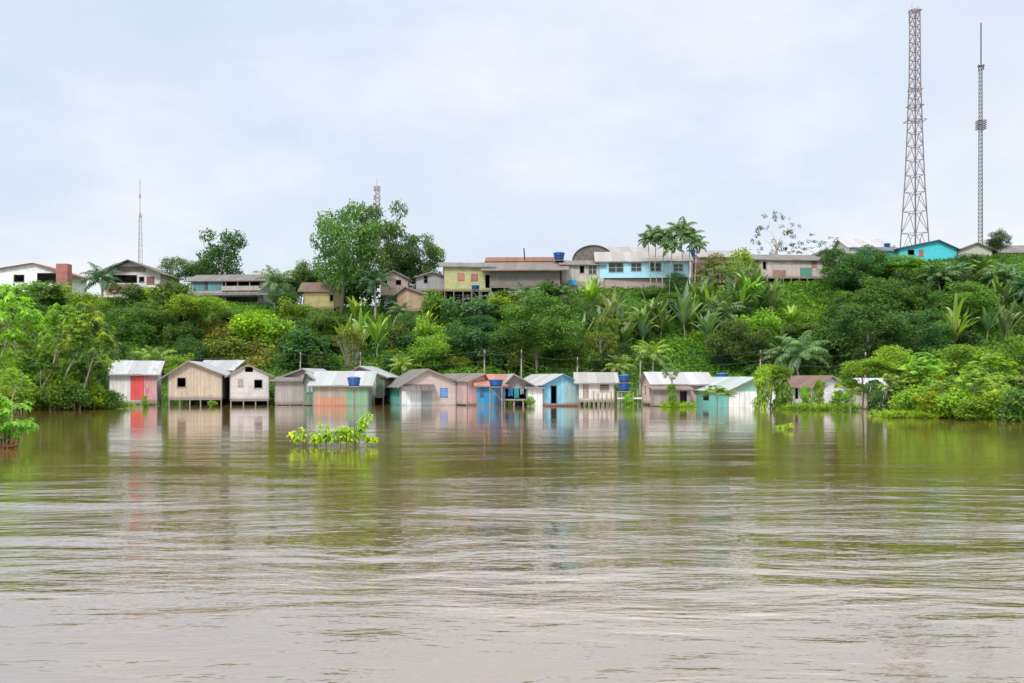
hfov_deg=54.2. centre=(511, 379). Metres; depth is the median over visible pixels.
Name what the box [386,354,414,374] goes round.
coconut palm
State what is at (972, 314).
banana plant
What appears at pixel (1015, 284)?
banana plant
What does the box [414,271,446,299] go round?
wooden house
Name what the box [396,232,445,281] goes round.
broadleaf tree
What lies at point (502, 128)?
sky
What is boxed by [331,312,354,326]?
leafy bush
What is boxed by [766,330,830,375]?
coconut palm
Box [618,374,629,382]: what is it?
water tank
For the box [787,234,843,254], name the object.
sparse tree
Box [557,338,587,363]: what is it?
leafy bush
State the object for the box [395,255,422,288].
broadleaf tree
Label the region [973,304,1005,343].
banana plant
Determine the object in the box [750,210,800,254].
sparse tree
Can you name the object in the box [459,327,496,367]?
broadleaf tree
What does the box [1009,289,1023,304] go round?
leafy bush
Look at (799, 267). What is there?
wooden house
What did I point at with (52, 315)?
lobed leaf tree
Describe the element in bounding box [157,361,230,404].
wooden house
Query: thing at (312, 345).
leafy bush
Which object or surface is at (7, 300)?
leafy bush
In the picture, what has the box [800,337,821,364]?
leafy bush
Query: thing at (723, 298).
banana plant
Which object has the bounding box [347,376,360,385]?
water tank
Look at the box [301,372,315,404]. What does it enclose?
wooden house
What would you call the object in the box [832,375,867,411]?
lobed leaf tree
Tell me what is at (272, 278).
coconut palm
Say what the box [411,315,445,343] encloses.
leafy bush
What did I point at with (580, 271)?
wooden house
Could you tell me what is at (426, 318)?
leafy bush
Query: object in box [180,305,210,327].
leafy bush
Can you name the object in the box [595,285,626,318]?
banana plant
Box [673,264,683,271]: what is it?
window
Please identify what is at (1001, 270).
coconut palm
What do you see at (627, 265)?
brick house
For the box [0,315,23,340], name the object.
leafy bush
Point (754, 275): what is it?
banana plant
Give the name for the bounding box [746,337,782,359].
leafy bush
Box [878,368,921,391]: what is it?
lobed leaf tree
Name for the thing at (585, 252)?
arched warehouse
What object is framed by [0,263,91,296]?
brick house
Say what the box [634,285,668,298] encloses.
leafy bush
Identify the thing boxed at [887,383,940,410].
leafy bush
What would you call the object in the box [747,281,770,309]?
banana plant
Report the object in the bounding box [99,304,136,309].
leafy bush
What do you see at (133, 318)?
leafy bush
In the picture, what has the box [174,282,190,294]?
broadleaf tree
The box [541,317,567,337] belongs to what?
leafy bush
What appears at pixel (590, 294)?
banana plant
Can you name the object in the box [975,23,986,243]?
guyed mast
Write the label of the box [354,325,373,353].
banana plant
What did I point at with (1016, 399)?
leafy bush
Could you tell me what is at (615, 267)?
window
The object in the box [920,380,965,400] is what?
lobed leaf tree
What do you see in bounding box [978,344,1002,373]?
leafy bush
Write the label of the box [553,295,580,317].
leafy bush
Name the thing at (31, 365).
lobed leaf tree
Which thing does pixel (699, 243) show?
slender palm
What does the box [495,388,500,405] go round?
door
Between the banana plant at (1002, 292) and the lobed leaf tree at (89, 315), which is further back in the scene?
the banana plant at (1002, 292)
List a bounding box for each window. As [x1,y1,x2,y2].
[588,266,596,274]
[600,384,607,391]
[608,263,623,272]
[631,263,641,271]
[649,263,660,271]
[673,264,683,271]
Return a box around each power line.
[131,351,898,359]
[218,360,798,369]
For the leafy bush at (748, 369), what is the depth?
111.45 m
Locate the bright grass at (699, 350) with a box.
[655,326,803,376]
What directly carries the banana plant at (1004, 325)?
on the hillside
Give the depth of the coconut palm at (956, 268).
128.47 m
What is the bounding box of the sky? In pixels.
[0,0,1023,306]
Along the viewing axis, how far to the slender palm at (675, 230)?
134.35 m
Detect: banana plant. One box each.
[332,313,351,356]
[345,296,367,318]
[346,307,372,361]
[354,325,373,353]
[362,313,392,358]
[384,315,396,349]
[413,304,435,321]
[439,308,457,322]
[453,304,471,318]
[475,290,491,314]
[570,313,596,354]
[578,276,601,303]
[578,278,610,312]
[581,302,614,345]
[590,323,606,352]
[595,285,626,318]
[601,322,623,344]
[605,320,638,348]
[607,304,633,329]
[618,311,645,346]
[629,312,659,349]
[631,290,668,339]
[633,305,658,327]
[644,297,671,335]
[651,299,678,337]
[668,292,689,332]
[670,280,701,336]
[681,277,716,321]
[687,293,706,331]
[690,309,728,347]
[693,294,707,326]
[699,283,729,312]
[712,292,730,312]
[715,277,742,304]
[716,271,745,291]
[730,284,756,317]
[733,272,764,306]
[740,258,769,294]
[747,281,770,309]
[753,284,785,314]
[761,271,785,310]
[768,320,791,344]
[783,304,804,325]
[922,260,949,291]
[939,292,970,343]
[959,307,984,332]
[964,296,984,332]
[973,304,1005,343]
[983,272,1011,299]
[989,299,1023,337]
[991,280,1021,309]
[1001,266,1023,306]
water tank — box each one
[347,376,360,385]
[471,285,478,289]
[489,379,502,386]
[553,252,564,259]
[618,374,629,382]
[618,383,629,390]
[716,373,727,376]
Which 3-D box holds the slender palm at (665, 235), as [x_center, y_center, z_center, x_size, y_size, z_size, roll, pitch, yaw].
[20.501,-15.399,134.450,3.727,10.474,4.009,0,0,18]
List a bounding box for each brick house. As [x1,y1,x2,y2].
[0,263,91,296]
[99,259,182,298]
[593,251,693,277]
[832,239,896,253]
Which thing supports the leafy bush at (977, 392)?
on the river water
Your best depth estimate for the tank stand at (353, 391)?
91.94 m
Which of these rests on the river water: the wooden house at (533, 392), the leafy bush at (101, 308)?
the wooden house at (533, 392)
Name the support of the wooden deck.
in the river water
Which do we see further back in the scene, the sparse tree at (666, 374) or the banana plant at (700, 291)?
the banana plant at (700, 291)
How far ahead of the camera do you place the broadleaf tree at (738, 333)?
113.57 m
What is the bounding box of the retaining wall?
[604,278,688,289]
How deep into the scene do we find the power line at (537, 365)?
106.19 m
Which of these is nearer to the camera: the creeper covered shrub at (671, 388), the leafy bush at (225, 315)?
the creeper covered shrub at (671, 388)
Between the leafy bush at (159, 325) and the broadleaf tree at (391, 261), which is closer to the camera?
the leafy bush at (159, 325)
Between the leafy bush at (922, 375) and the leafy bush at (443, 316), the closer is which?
the leafy bush at (922, 375)
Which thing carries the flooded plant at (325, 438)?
in the river water
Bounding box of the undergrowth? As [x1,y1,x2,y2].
[1,253,1023,403]
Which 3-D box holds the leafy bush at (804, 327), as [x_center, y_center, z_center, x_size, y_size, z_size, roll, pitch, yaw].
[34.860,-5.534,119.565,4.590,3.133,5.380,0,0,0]
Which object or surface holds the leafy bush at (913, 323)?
on the hillside
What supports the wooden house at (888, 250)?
on the hillside
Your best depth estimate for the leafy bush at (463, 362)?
113.84 m
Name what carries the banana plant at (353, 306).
on the hillside
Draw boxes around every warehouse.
[572,245,609,259]
[606,247,662,251]
[691,250,752,283]
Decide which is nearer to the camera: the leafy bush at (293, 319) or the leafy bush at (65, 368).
the leafy bush at (65, 368)
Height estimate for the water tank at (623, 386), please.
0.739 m
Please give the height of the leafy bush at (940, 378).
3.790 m
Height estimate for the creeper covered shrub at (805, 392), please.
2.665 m
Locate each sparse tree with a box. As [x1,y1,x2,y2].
[581,315,620,368]
[662,362,679,393]
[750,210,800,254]
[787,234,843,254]
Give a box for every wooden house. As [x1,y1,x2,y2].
[108,360,164,404]
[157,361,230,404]
[184,274,286,305]
[225,364,274,404]
[269,377,303,404]
[280,368,326,376]
[297,282,345,311]
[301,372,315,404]
[307,371,376,405]
[351,366,398,403]
[381,270,409,298]
[386,369,457,405]
[394,286,430,316]
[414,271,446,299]
[438,262,495,303]
[444,373,488,404]
[474,374,507,405]
[481,248,568,295]
[504,374,536,404]
[515,374,578,404]
[525,386,544,405]
[558,260,606,292]
[573,372,618,405]
[637,372,713,405]
[694,376,788,406]
[739,254,823,281]
[768,375,845,404]
[812,249,853,276]
[843,378,891,407]
[854,247,897,261]
[893,240,961,262]
[957,242,999,258]
[992,245,1023,256]
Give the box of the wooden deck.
[503,399,524,405]
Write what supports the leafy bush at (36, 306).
on the hillside
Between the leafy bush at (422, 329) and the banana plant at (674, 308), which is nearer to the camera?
the leafy bush at (422, 329)
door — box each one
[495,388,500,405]
[583,384,588,398]
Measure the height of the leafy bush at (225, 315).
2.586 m
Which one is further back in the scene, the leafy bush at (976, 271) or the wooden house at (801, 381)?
the leafy bush at (976, 271)
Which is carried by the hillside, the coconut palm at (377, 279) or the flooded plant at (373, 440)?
the coconut palm at (377, 279)
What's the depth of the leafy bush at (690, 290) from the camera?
131.22 m
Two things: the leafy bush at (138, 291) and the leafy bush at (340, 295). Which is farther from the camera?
the leafy bush at (340, 295)
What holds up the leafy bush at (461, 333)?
on the hillside
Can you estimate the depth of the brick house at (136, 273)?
142.00 m
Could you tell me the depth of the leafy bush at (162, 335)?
123.62 m
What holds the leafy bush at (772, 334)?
on the hillside
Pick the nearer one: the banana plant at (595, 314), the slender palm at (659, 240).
the banana plant at (595, 314)
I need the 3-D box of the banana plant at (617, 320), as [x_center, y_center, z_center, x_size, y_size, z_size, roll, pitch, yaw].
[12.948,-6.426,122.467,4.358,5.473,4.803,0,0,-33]
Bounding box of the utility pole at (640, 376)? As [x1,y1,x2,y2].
[639,352,640,394]
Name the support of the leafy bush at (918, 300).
on the hillside
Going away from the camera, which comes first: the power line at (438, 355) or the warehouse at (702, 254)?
the power line at (438, 355)
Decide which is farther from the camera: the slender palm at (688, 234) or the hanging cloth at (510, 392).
the slender palm at (688, 234)
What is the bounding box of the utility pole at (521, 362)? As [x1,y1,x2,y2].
[520,349,521,377]
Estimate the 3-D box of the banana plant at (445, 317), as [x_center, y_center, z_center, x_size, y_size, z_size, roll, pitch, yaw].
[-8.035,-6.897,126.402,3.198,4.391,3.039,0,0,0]
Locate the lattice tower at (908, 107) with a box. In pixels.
[900,9,928,246]
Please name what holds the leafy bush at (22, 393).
on the river water
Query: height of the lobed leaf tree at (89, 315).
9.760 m
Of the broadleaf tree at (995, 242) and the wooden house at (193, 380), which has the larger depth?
the broadleaf tree at (995, 242)
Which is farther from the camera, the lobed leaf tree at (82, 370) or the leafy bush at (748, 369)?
the leafy bush at (748, 369)
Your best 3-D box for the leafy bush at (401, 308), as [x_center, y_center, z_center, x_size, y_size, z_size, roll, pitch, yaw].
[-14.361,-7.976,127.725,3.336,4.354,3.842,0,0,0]
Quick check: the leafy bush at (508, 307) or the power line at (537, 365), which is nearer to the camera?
the power line at (537, 365)
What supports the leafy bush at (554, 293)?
on the hillside
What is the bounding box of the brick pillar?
[693,262,700,283]
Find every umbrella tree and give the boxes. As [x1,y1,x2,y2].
[160,294,232,327]
[751,363,783,408]
[839,359,899,411]
[868,344,918,373]
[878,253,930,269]
[927,344,1007,374]
[986,334,1023,376]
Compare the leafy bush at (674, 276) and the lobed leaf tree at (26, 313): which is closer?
the lobed leaf tree at (26, 313)
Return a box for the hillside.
[14,257,1023,403]
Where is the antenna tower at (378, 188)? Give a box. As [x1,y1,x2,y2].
[373,186,380,287]
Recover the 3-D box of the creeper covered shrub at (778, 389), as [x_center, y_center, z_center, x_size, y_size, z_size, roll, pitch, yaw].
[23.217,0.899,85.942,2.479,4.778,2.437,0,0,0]
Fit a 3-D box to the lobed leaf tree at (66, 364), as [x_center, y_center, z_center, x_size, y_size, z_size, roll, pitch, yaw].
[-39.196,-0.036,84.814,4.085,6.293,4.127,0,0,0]
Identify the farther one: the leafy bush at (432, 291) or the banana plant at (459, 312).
the leafy bush at (432, 291)
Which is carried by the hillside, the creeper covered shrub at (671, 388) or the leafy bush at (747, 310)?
the leafy bush at (747, 310)
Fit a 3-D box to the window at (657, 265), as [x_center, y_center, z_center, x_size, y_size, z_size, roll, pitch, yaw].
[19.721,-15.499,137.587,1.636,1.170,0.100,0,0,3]
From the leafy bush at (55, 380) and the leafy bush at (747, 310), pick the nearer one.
the leafy bush at (55, 380)
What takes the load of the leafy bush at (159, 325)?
on the hillside
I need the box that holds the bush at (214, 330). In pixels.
[162,313,293,381]
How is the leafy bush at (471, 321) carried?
on the hillside
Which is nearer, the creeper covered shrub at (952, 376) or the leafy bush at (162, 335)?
the creeper covered shrub at (952, 376)
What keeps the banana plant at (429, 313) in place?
on the hillside
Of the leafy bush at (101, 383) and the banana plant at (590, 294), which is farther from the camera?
the banana plant at (590, 294)
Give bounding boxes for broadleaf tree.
[155,256,199,280]
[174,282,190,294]
[182,228,248,284]
[184,257,216,277]
[267,288,303,306]
[282,270,323,303]
[298,267,334,284]
[309,198,385,313]
[353,199,414,304]
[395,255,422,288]
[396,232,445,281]
[489,288,589,373]
[702,318,774,371]
[811,300,917,362]
[814,254,890,293]
[816,247,850,284]
[817,300,869,338]
[834,276,918,317]
[850,244,892,269]
[872,308,954,363]
[926,280,1003,321]
[983,228,1012,260]
[993,334,1023,370]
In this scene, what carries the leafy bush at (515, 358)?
on the hillside
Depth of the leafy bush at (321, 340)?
116.75 m
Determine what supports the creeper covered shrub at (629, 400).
in the river water
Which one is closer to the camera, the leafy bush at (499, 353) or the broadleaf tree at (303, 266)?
the leafy bush at (499, 353)
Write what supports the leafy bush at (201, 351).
on the hillside
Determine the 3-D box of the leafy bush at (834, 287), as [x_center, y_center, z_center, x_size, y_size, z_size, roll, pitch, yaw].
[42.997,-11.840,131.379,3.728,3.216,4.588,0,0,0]
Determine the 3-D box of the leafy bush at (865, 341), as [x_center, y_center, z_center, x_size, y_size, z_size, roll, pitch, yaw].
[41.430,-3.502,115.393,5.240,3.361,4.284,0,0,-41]
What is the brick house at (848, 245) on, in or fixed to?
on the hillside
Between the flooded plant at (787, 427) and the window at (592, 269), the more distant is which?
the window at (592, 269)
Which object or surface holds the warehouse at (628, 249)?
on the hillside
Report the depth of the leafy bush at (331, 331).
124.61 m
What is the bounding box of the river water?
[0,403,1023,682]
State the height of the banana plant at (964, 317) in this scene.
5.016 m
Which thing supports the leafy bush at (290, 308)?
on the hillside
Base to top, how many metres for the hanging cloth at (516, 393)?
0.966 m
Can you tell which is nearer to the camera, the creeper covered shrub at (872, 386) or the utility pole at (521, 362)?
the creeper covered shrub at (872, 386)
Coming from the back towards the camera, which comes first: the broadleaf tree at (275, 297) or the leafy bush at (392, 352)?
the broadleaf tree at (275, 297)
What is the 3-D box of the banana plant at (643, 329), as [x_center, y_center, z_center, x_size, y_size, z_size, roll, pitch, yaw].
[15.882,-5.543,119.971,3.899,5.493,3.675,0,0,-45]
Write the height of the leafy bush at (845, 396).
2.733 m
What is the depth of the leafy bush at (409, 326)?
120.89 m
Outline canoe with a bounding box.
[545,403,578,405]
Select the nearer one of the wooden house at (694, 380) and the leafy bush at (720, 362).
the wooden house at (694, 380)
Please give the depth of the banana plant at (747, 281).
127.38 m
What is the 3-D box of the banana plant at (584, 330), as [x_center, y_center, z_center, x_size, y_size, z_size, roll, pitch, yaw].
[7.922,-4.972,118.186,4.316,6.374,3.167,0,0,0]
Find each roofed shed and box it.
[202,360,244,372]
[647,385,693,405]
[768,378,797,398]
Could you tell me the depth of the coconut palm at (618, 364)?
110.51 m
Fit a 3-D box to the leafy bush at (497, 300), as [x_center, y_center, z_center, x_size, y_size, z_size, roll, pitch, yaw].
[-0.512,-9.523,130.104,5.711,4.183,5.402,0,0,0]
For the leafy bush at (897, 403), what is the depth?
72.07 m
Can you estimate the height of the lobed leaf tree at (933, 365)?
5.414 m
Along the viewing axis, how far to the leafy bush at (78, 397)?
82.76 m
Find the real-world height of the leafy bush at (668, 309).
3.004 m
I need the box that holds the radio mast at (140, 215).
[138,194,142,263]
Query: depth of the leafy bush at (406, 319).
121.28 m
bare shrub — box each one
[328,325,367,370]
[689,268,717,285]
[715,257,753,283]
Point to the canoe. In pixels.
(546, 404)
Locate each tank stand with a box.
[348,386,359,406]
[489,386,502,405]
[617,391,630,405]
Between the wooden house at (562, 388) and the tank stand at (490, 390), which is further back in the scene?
the wooden house at (562, 388)
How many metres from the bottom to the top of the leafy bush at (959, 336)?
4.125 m
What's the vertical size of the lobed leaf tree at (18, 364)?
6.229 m
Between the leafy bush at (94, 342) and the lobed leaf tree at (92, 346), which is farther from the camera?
the leafy bush at (94, 342)
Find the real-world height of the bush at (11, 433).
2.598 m
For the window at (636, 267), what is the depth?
137.76 m
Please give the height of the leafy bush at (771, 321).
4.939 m
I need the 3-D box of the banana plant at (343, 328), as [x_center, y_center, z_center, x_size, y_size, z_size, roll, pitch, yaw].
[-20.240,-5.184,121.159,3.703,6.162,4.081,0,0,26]
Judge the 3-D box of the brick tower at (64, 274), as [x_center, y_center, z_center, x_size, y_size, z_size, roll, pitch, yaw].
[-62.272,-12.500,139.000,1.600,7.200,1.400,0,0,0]
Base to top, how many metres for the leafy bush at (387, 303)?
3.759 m
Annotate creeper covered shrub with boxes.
[140,396,148,406]
[622,393,634,406]
[666,383,677,406]
[750,365,773,409]
[768,363,795,408]
[799,387,813,403]
[809,379,826,403]
[861,379,886,412]
[879,372,902,409]
[898,382,914,391]
[917,377,941,410]
[944,374,969,403]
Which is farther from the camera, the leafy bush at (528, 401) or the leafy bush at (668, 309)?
the leafy bush at (668, 309)
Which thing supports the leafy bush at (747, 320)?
on the hillside
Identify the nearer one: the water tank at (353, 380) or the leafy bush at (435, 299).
the water tank at (353, 380)
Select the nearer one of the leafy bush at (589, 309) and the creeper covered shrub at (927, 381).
the creeper covered shrub at (927, 381)
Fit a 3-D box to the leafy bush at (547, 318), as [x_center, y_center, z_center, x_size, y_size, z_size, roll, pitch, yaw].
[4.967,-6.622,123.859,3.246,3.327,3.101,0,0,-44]
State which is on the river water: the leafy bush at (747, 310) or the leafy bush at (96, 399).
the leafy bush at (96, 399)
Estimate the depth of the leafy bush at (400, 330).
117.66 m
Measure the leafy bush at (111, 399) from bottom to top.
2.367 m
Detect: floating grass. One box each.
[41,402,140,408]
[660,399,697,406]
[780,401,860,409]
[867,408,1022,418]
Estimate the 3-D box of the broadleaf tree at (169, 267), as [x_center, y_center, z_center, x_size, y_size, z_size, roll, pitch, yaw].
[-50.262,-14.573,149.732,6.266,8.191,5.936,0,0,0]
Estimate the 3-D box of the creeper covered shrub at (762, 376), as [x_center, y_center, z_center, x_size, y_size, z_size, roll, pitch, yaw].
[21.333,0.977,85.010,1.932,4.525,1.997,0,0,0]
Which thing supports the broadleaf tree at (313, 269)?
on the hillside
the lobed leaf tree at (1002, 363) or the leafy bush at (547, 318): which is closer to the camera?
the lobed leaf tree at (1002, 363)
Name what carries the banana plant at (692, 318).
on the hillside
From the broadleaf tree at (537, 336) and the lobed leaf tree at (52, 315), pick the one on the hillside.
the broadleaf tree at (537, 336)
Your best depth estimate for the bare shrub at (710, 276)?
132.78 m
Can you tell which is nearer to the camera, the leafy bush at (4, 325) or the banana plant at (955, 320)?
the banana plant at (955, 320)
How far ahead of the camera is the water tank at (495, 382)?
94.72 m
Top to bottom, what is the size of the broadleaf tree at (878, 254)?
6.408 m
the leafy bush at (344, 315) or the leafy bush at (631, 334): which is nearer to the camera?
the leafy bush at (631, 334)
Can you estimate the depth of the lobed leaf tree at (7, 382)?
60.02 m
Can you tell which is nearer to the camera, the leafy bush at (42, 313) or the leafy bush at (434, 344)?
the leafy bush at (434, 344)
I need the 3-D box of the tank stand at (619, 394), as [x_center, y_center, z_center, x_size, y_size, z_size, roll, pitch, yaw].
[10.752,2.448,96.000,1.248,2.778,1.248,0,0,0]
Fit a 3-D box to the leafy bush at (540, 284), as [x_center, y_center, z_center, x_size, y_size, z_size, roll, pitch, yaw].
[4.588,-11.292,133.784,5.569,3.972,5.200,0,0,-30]
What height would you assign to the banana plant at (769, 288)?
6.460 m
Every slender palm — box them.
[637,233,657,284]
[638,224,669,286]
[649,226,677,296]
[658,237,684,292]
[667,216,697,293]
[676,227,704,282]
[685,236,709,281]
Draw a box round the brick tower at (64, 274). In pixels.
[56,264,71,292]
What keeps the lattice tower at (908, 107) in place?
on the hillside
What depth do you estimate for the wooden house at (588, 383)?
97.97 m
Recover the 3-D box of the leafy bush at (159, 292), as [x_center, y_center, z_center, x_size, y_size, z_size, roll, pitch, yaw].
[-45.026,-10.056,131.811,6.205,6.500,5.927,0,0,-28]
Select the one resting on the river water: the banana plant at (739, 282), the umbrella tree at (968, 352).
the umbrella tree at (968, 352)
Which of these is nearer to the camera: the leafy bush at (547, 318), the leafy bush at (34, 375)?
the leafy bush at (34, 375)
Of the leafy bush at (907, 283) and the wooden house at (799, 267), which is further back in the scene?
the wooden house at (799, 267)
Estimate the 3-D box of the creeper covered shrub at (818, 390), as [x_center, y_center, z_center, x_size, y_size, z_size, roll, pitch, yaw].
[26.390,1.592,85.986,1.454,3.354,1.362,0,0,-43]
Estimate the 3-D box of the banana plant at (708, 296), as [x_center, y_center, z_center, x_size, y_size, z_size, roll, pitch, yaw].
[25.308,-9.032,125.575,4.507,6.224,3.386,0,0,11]
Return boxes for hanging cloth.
[508,389,512,395]
[514,389,518,397]
[568,280,576,284]
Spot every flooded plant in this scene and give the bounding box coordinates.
[287,427,309,445]
[308,432,321,445]
[317,422,335,446]
[328,426,346,446]
[339,426,353,445]
[353,412,372,446]
[361,434,378,445]
[784,423,793,429]
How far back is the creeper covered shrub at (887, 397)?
75.85 m
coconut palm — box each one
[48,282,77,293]
[78,262,122,298]
[130,345,176,367]
[253,265,295,311]
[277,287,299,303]
[356,268,395,321]
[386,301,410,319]
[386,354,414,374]
[508,281,540,305]
[549,284,575,299]
[601,354,633,377]
[630,340,674,371]
[702,295,745,327]
[758,343,792,367]
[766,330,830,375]
[917,261,962,295]
[941,259,975,280]
[967,258,996,276]
[979,260,1023,290]
[1002,273,1023,306]
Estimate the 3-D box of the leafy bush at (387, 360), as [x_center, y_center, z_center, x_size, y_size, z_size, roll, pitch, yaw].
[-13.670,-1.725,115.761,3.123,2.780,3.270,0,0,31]
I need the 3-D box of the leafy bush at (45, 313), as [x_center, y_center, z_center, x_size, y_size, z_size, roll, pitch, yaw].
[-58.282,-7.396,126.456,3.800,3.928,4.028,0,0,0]
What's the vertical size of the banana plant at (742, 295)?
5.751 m
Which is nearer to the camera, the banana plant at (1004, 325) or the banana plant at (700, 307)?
the banana plant at (1004, 325)
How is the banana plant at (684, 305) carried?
on the hillside
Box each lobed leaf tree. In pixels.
[0,284,45,362]
[0,306,43,382]
[0,343,28,408]
[0,367,21,390]
[0,369,37,414]
[15,353,65,408]
[25,343,76,408]
[32,303,94,409]
[50,301,121,409]
[64,319,122,409]
[70,359,109,408]
[75,349,120,387]
[699,385,736,409]
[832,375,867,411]
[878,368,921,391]
[898,352,956,381]
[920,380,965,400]
[950,365,1002,395]
[959,352,1018,380]
[988,376,1023,390]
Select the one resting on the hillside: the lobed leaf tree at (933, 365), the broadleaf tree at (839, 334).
the broadleaf tree at (839, 334)
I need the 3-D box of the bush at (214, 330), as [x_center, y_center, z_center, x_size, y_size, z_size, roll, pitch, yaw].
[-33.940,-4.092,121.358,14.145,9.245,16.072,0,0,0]
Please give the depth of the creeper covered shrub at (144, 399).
93.85 m
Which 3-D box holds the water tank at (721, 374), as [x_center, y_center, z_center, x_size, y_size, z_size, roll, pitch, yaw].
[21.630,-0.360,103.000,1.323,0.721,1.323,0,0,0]
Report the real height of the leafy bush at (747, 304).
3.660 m
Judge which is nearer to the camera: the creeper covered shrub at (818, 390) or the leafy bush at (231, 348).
the creeper covered shrub at (818, 390)
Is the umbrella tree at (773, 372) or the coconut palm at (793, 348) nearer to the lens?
the umbrella tree at (773, 372)
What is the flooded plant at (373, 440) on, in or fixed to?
in the river water
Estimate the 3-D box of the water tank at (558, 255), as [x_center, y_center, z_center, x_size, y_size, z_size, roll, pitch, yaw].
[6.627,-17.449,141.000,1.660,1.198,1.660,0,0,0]
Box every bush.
[0,280,50,298]
[0,291,23,315]
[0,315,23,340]
[0,329,36,381]
[0,361,46,383]
[0,387,21,408]
[0,393,39,447]
[2,383,43,410]
[5,343,49,377]
[17,292,55,306]
[20,390,45,409]
[21,299,49,322]
[24,281,73,305]
[25,374,63,408]
[26,310,61,334]
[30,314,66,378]
[33,366,82,386]
[33,383,71,409]
[37,306,62,324]
[41,369,83,409]
[55,354,94,378]
[55,379,93,409]
[56,347,101,387]
[62,290,109,318]
[69,335,104,354]
[71,352,102,388]
[75,386,105,408]
[84,384,109,408]
[88,307,114,314]
[95,305,149,340]
[95,378,108,390]
[97,389,127,408]
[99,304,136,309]
[99,339,123,364]
[99,340,129,358]
[105,282,145,307]
[122,353,142,359]
[127,286,168,299]
[128,298,180,337]
[131,321,159,343]
[139,313,179,336]
[141,346,168,360]
[148,279,195,310]
[153,307,193,322]
[159,324,185,343]
[162,313,293,381]
[162,323,180,350]
[163,337,212,361]
[163,352,194,374]
[173,334,207,355]
[176,321,205,341]
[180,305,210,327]
[203,336,252,359]
[207,400,218,406]
[209,309,240,321]
[226,311,277,341]
[239,309,276,316]
[258,315,301,350]
[270,353,303,368]
[274,330,303,361]
[276,296,314,322]
[278,326,332,367]
[280,316,309,332]
[286,320,303,334]
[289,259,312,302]
[299,332,329,357]
[300,306,335,334]
[301,347,329,369]
[303,355,340,370]
[307,319,329,336]
[313,315,348,335]
[315,279,351,305]
[319,334,341,353]
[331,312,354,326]
[340,266,380,305]
[377,295,396,316]
[381,348,406,362]
[382,353,403,371]
[384,320,409,353]
[392,311,432,335]
[392,317,415,337]
[392,351,432,367]
[394,331,421,354]
[398,332,452,370]
[399,313,425,319]
[401,333,426,351]
[408,311,433,330]
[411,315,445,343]
[415,292,465,322]
[426,288,445,304]
[429,331,455,355]
[430,317,447,329]
[431,311,456,324]
[435,354,472,370]
[438,323,485,358]
[440,296,496,327]
[442,294,468,301]
[444,319,464,336]
[449,315,472,327]
[454,346,477,364]
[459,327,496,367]
[462,314,499,332]
[465,289,501,298]
[467,345,492,360]
[473,332,524,367]
[474,307,500,320]
[488,292,525,316]
[489,303,506,314]
[494,288,536,302]
[499,303,524,321]
[500,326,531,347]
[500,339,529,373]
[505,356,540,372]
[524,396,534,405]
[530,281,566,297]
[539,314,559,329]
[539,343,570,357]
[540,279,568,304]
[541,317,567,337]
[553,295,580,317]
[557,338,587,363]
[572,302,609,331]
[583,349,625,371]
[597,293,619,316]
[601,341,635,357]
[605,333,633,345]
[613,307,659,342]
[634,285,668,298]
[646,320,670,334]
[649,291,682,304]
[658,297,677,315]
[663,272,691,292]
[679,283,715,299]
[699,252,737,285]
[708,349,733,370]
[714,309,738,339]
[717,289,751,308]
[726,247,761,283]
[732,304,752,318]
[735,307,781,340]
[737,314,759,331]
[743,362,783,374]
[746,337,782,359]
[750,354,785,364]
[768,329,777,344]
[778,325,800,339]
[778,351,818,374]
[785,321,821,336]
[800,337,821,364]
[803,328,818,341]
[808,343,834,371]
[818,333,841,354]
[822,288,847,306]
[827,278,855,293]
[829,388,857,404]
[837,351,862,375]
[849,302,893,328]
[854,336,878,352]
[863,261,901,280]
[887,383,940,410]
[889,294,928,316]
[890,396,912,410]
[891,291,922,311]
[893,267,916,281]
[893,280,923,294]
[903,300,924,323]
[907,316,930,330]
[908,391,960,412]
[909,265,949,291]
[909,279,936,303]
[912,359,946,393]
[913,299,953,323]
[915,268,929,280]
[923,370,969,392]
[926,387,980,417]
[931,311,975,333]
[937,268,972,292]
[941,326,968,347]
[945,356,966,374]
[951,397,1002,420]
[954,253,993,271]
[956,330,985,351]
[961,314,982,326]
[963,371,994,401]
[965,265,992,280]
[978,270,1018,287]
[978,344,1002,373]
[979,292,1019,312]
[979,385,1017,419]
[981,309,1017,324]
[984,372,1023,405]
[993,386,1023,421]
[1000,324,1023,343]
[1005,374,1023,388]
[1007,302,1023,323]
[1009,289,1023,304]
[1014,319,1023,328]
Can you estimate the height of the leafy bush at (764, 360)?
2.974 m
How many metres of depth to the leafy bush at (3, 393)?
81.13 m
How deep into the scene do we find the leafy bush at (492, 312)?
127.42 m
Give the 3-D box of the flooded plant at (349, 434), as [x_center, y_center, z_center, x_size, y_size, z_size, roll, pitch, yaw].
[-6.202,2.360,37.580,0.685,1.280,0.682,0,0,0]
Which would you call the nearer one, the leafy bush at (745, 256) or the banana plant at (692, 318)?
the banana plant at (692, 318)
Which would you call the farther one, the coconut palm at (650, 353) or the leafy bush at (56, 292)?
the leafy bush at (56, 292)
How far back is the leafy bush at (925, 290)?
123.48 m
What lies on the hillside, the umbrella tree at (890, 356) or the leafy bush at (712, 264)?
the leafy bush at (712, 264)
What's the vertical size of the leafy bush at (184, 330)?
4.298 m
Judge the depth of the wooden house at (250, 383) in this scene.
99.42 m
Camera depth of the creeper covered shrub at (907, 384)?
74.85 m
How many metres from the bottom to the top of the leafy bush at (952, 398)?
2.667 m

